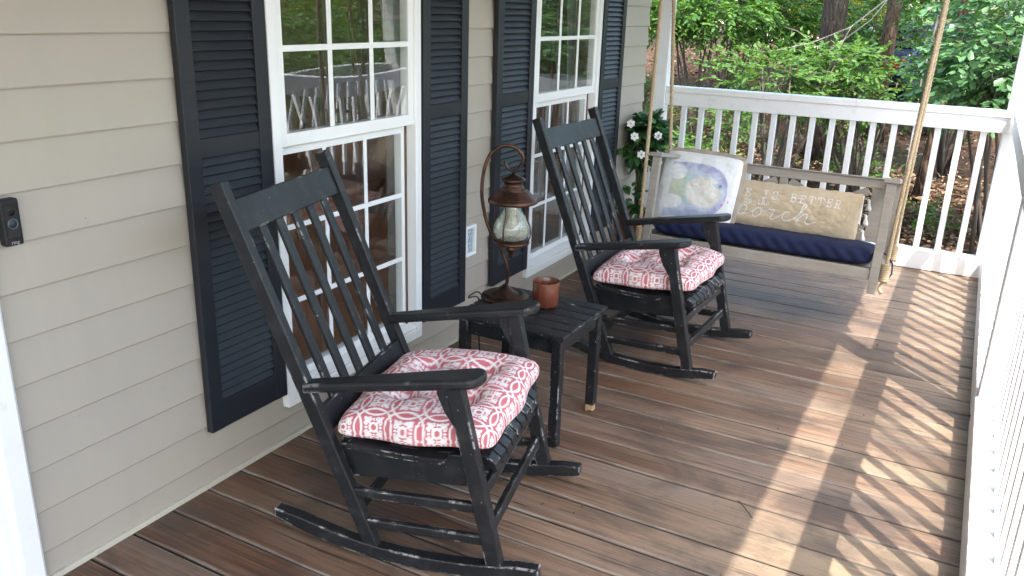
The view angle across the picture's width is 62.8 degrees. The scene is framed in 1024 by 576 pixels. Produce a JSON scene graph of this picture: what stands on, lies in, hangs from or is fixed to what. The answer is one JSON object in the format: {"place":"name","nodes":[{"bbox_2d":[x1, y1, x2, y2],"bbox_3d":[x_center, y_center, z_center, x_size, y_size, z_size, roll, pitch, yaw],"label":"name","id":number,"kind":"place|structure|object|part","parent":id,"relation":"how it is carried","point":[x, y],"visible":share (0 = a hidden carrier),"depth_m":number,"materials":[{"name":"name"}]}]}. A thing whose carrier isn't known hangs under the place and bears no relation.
{"place":"outdoors","nodes":[
{"label":"outdoors","id":0,"kind":"place"},
{"bbox_2d":[0,0,651,575],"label":"house","id":1,"kind":"structure","parent":0,"point":[144,378],"depth_m":2.56,"materials":[{"name":"wood"}]},
{"bbox_2d":[0,197,23,246],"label":"doorbell","id":2,"kind":"object","parent":1,"relation":"attached to","point":[11,233],"visible":1,"depth_m":1.98,"materials":[{"name":"plastic"}]},
{"bbox_2d":[264,0,421,407],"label":"window","id":3,"kind":"structure","parent":1,"relation":"in","point":[284,142],"depth_m":3.22,"materials":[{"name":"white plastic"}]},
{"bbox_2d":[380,0,383,50],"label":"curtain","id":4,"kind":"object","parent":1,"relation":"hanging from","point":[381,4],"depth_m":3.45,"materials":[{"name":"white fabric"}]},
{"bbox_2d":[466,223,476,257],"bbox_3d":[-0.198,-0.222,3.917,0.022,0.146,0.092,12,21,27],"label":"outlet cover","id":5,"kind":"object","parent":1,"relation":"attached to","point":[471,232],"visible":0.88,"depth_m":3.93,"materials":[{"name":"white paint"}]},
{"bbox_2d":[522,0,603,277],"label":"window","id":6,"kind":"structure","parent":1,"relation":"in","point":[556,249],"depth_m":4.71,"materials":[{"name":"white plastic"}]},
{"bbox_2d":[558,0,576,235],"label":"curtain","id":7,"kind":"object","parent":1,"relation":"hanging from","point":[571,15],"visible":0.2,"depth_m":5.05,"materials":[{"name":"white fabric"}]},
{"bbox_2d":[283,136,385,257],"bbox_3d":[-1.028,-0.279,4.515,1.160,0.835,2.000,12,21,27],"label":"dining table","id":8,"kind":"object","parent":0,"point":[348,159],"visible":0.06,"depth_m":4.19,"materials":[{"name":"brown wood"}]},
{"bbox_2d":[638,15,1012,253],"bbox_3d":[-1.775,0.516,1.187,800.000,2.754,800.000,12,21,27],"label":"ground","id":9,"kind":"structure","parent":0,"point":[898,159],"depth_m":12.04,"materials":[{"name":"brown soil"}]},
{"bbox_2d":[642,69,689,111],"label":"leafy shrub","id":10,"kind":"object","parent":9,"relation":"on","point":[645,93],"visible":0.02,"depth_m":11.34,"materials":[{"name":"green plant"}]},
{"bbox_2d":[649,0,698,40],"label":"leafy shrub","id":11,"kind":"object","parent":9,"relation":"on","point":[657,12],"visible":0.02,"depth_m":11.83,"materials":[{"name":"green plant"}]},
{"bbox_2d":[647,0,721,51],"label":"leafy shrub","id":12,"kind":"object","parent":9,"relation":"on","point":[650,31],"visible":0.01,"depth_m":13.41,"materials":[{"name":"green plant"}]},
{"bbox_2d":[638,122,746,188],"bbox_3d":[1.704,-1.362,8.998,1.512,0.923,1.481,-1,19,-10],"label":"leafy shrub","id":13,"kind":"object","parent":9,"relation":"on","point":[689,144],"visible":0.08,"depth_m":8.81,"materials":[{"name":"green plant"}]},
{"bbox_2d":[647,0,791,143],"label":"leafy shrub","id":14,"kind":"object","parent":9,"relation":"on","point":[705,18],"visible":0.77,"depth_m":9.92,"materials":[{"name":"green plant"}]},
{"bbox_2d":[686,107,763,153],"bbox_3d":[1.903,-1.045,7.709,0.732,1.422,0.639,12,21,27],"label":"leafy shrub","id":15,"kind":"object","parent":9,"relation":"on","point":[727,129],"visible":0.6,"depth_m":7.57,"materials":[{"name":"green plant"}]},
{"bbox_2d":[652,0,823,88],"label":"leafy shrub","id":16,"kind":"object","parent":9,"relation":"on","point":[805,14],"visible":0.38,"depth_m":13.29,"materials":[{"name":"green plant"}]},
{"bbox_2d":[667,83,896,224],"bbox_3d":[2.313,-1.768,10.504,5.339,1.123,7.593,12,21,27],"label":"ground cover","id":17,"kind":"object","parent":9,"relation":"on","point":[756,137],"visible":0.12,"depth_m":11.00,"materials":[{"name":"green plant"}]},
{"bbox_2d":[694,26,895,183],"bbox_3d":[2.748,-1.716,8.651,2.082,1.884,1.890,12,21,27],"label":"leafy shrub","id":18,"kind":"object","parent":9,"relation":"on","point":[800,85],"visible":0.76,"depth_m":8.48,"materials":[{"name":"green plant"}]},
{"bbox_2d":[640,43,999,254],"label":"fallen leaves","id":19,"kind":"object","parent":9,"relation":"on","point":[925,228],"visible":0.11,"depth_m":9.98,"materials":[{"name":"brown plant"}]},
{"bbox_2d":[729,0,920,65],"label":"leafy shrub","id":20,"kind":"object","parent":9,"relation":"on","point":[822,1],"visible":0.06,"depth_m":15.30,"materials":[{"name":"green plant"}]},
{"bbox_2d":[802,0,848,166],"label":"oak tree","id":21,"kind":"object","parent":9,"relation":"on","point":[834,16],"visible":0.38,"depth_m":10.19,"materials":[{"name":"brown plant"}]},
{"bbox_2d":[760,0,939,102],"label":"bare branch","id":22,"kind":"object","parent":9,"relation":"on","point":[881,3],"visible":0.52,"depth_m":9.16,"materials":[{"name":"brown wood"}]},
{"bbox_2d":[766,32,948,191],"bbox_3d":[3.653,-1.770,8.982,1.944,1.864,1.332,12,21,27],"label":"leafy shrub","id":23,"kind":"object","parent":9,"relation":"on","point":[860,129],"visible":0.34,"depth_m":8.88,"materials":[{"name":"green plant"}]},
{"bbox_2d":[772,0,951,98],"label":"leafy shrub","id":24,"kind":"object","parent":9,"relation":"on","point":[864,30],"visible":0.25,"depth_m":13.19,"materials":[{"name":"green plant"}]},
{"bbox_2d":[858,26,874,98],"bbox_3d":[5.935,-3.667,14.090,0.120,1.420,0.120,12,21,27],"label":"trunk","id":25,"kind":"object","parent":9,"relation":"on","point":[862,68],"visible":0.21,"depth_m":14.03,"materials":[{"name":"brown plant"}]},
{"bbox_2d":[822,143,915,190],"bbox_3d":[4.137,-1.402,9.871,0.991,0.801,0.799,-2,19,-12],"label":"leafy shrub","id":26,"kind":"object","parent":9,"relation":"on","point":[880,173],"visible":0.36,"depth_m":9.81,"materials":[{"name":"green plant"}]},
{"bbox_2d":[861,0,902,142],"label":"pine tree","id":27,"kind":"object","parent":9,"relation":"on","point":[889,32],"visible":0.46,"depth_m":11.64,"materials":[{"name":"brown plant"}]},
{"bbox_2d":[780,0,1023,44],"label":"woods","id":28,"kind":"object","parent":9,"relation":"on","point":[927,20],"visible":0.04,"depth_m":32.16,"materials":[{"name":"green plant"}]},
{"bbox_2d":[849,0,985,94],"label":"leafy shrub","id":29,"kind":"object","parent":9,"relation":"on","point":[918,19],"visible":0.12,"depth_m":16.19,"materials":[{"name":"green plant"}]},
{"bbox_2d":[859,39,985,135],"bbox_3d":[6.487,-3.038,12.868,2.332,1.475,1.713,12,21,27],"label":"leafy shrub","id":30,"kind":"object","parent":9,"relation":"on","point":[906,127],"visible":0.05,"depth_m":12.98,"materials":[{"name":"green plant"}]},
{"bbox_2d":[841,21,1009,103],"bbox_3d":[8.377,-4.527,16.692,4.520,1.460,1.800,-10,22,-32],"label":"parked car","id":31,"kind":"object","parent":9,"relation":"on","point":[900,53],"visible":0.02,"depth_m":15.12,"materials":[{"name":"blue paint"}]},
{"bbox_3d":[6.968,-4.722,15.643,0.435,0.390,1.400,-10,22,-32],"label":"rear window","id":32,"kind":"part","parent":31,"relation":"part of","materials":[{"name":"glass"}]},
{"bbox_2d":[903,195,969,240],"bbox_3d":[4.255,-0.692,8.546,0.603,0.532,0.884,3,19,4],"label":"leafy shrub","id":33,"kind":"object","parent":9,"relation":"on","point":[931,209],"visible":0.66,"depth_m":8.30,"materials":[{"name":"green plant"}]},
{"bbox_2d":[911,0,969,202],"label":"sapling tree","id":34,"kind":"object","parent":9,"relation":"on","point":[918,187],"visible":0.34,"depth_m":9.32,"materials":[{"name":"brown plant"}]},
{"bbox_2d":[887,0,1022,180],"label":"broadleaf bush","id":35,"kind":"object","parent":9,"relation":"on","point":[944,147],"visible":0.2,"depth_m":10.26,"materials":[{"name":"green plant"}]},
{"bbox_2d":[897,0,1023,254],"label":"broadleaf bush","id":36,"kind":"object","parent":9,"relation":"on","point":[955,74],"visible":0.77,"depth_m":7.12,"materials":[{"name":"green plant"}]},
{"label":"deck framing","id":37,"kind":"structure","parent":9,"relation":"on","visible":0},
{"bbox_2d":[63,228,977,575],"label":"deck","id":38,"kind":"structure","parent":37,"relation":"on","point":[667,462],"depth_m":2.94,"materials":[{"name":"brown wood"}]},
{"bbox_2d":[209,149,581,575],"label":"rocking chair","id":39,"kind":"object","parent":38,"relation":"on","point":[468,461],"visible":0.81,"depth_m":2.37,"materials":[{"name":"black paint"}]},
{"bbox_2d":[338,348,538,448],"bbox_3d":[-0.202,0.310,2.530,0.488,0.124,0.570,3,18,16],"label":"seat cushion","id":40,"kind":"object","parent":39,"relation":"on","point":[497,399],"visible":0.88,"depth_m":2.36,"materials":[{"name":"fabric"}]},
{"bbox_2d":[459,286,607,447],"bbox_3d":[0.070,0.290,3.232,0.453,0.441,0.396,12,21,27],"label":"side table","id":41,"kind":"object","parent":38,"relation":"on","point":[560,328],"visible":0.65,"depth_m":3.07,"materials":[{"name":"black paint"}]},
{"bbox_2d":[468,143,537,349],"bbox_3d":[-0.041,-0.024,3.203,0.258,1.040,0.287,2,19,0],"label":"lantern lamp","id":42,"kind":"object","parent":41,"relation":"on","point":[512,194],"visible":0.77,"depth_m":3.15,"materials":[{"name":"brown metal"}]},
{"bbox_2d":[532,276,559,308],"bbox_3d":[0.129,0.019,3.191,0.103,0.100,0.103,12,21,27],"label":"mug","id":43,"kind":"object","parent":41,"relation":"on","point":[545,293],"visible":0.91,"depth_m":3.15,"materials":[{"name":"orange ceramic"}]},
{"bbox_2d":[532,106,751,379],"bbox_3d":[0.623,-0.236,3.871,0.930,1.066,0.660,12,21,28],"label":"rocking chair","id":44,"kind":"object","parent":38,"relation":"on","point":[646,307],"visible":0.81,"depth_m":3.77,"materials":[{"name":"black paint"}]},
{"bbox_2d":[593,245,723,290],"bbox_3d":[0.687,-0.113,3.871,0.488,0.124,0.570,7,19,28],"label":"seat cushion","id":45,"kind":"object","parent":44,"relation":"on","point":[645,269],"visible":0.87,"depth_m":3.71,"materials":[{"name":"fabric"}]},
{"bbox_2d":[615,104,677,238],"bbox_3d":[0.853,-0.736,5.549,0.483,0.950,0.451,12,21,27],"label":"potted gardenia","id":46,"kind":"object","parent":38,"relation":"on","point":[636,128],"visible":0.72,"depth_m":5.42,"materials":[{"name":"plant"}]},
{"bbox_2d":[644,0,676,227],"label":"porch column","id":47,"kind":"structure","parent":38,"relation":"on","point":[663,74],"depth_m":5.82,"materials":[{"name":"white paint"}]},
{"bbox_2d":[654,85,1013,277],"bbox_3d":[2.014,-0.749,5.581,2.125,1.026,0.098,12,21,27],"label":"porch railing","id":48,"kind":"object","parent":38,"relation":"on","point":[961,119],"visible":0.57,"depth_m":5.36,"materials":[{"name":"white paint"}]},
{"bbox_2d":[959,199,1023,575],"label":"porch railing","id":49,"kind":"object","parent":38,"relation":"on","point":[992,540],"visible":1,"depth_m":2.53,"materials":[{"name":"white paint"}]},
{"bbox_2d":[970,112,1023,414],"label":"porch railing","id":50,"kind":"object","parent":38,"relation":"on","point":[990,278],"visible":0.52,"depth_m":4.30,"materials":[{"name":"white paint"}]},
{"bbox_2d":[976,33,1023,277],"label":"porch column","id":51,"kind":"structure","parent":38,"relation":"on","point":[997,202],"depth_m":5.04,"materials":[{"name":"white paint"}]},
{"bbox_2d":[977,192,1023,399],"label":"porch column","id":52,"kind":"structure","parent":38,"relation":"on","point":[1006,310],"depth_m":3.17,"materials":[{"name":"white paint"}]},
{"bbox_2d":[779,0,1007,22],"label":"sky","id":53,"kind":"structure","parent":0,"point":[948,21],"materials":[{"name":"white"}]},
{"bbox_3d":[-1.445,-2.646,2.119,6.608,2.100,9.050,12,21,27],"label":"porch roof","id":54,"kind":"object","parent":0,"visible":0},
{"bbox_2d":[635,0,949,294],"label":"porch swing","id":55,"kind":"object","parent":54,"relation":"hanging from","point":[884,218],"visible":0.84,"depth_m":4.37,"materials":[{"name":"grey wood"}]},
{"bbox_2d":[654,222,892,277],"bbox_3d":[1.394,-0.222,4.480,1.191,0.181,0.478,12,12,27],"label":"bench cushion","id":56,"kind":"object","parent":55,"relation":"on","point":[811,245],"visible":0.75,"depth_m":4.27,"materials":[{"name":"blue fabric"}]},
{"bbox_2d":[653,147,747,225],"bbox_3d":[1.036,-0.539,4.702,0.502,0.485,0.140,14,1,29],"label":"fish pillow","id":57,"kind":"object","parent":56,"relation":"on","point":[693,181],"visible":0.62,"depth_m":4.64,"materials":[{"name":"fabric"}]},
{"bbox_2d":[735,180,870,241],"bbox_3d":[1.450,-0.413,4.584,0.937,0.327,0.131,12,-3,27],"label":"burlap pillow","id":58,"kind":"object","parent":56,"relation":"on","point":[820,211],"visible":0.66,"depth_m":4.48,"materials":[{"name":"beige fabric"}]}
]}

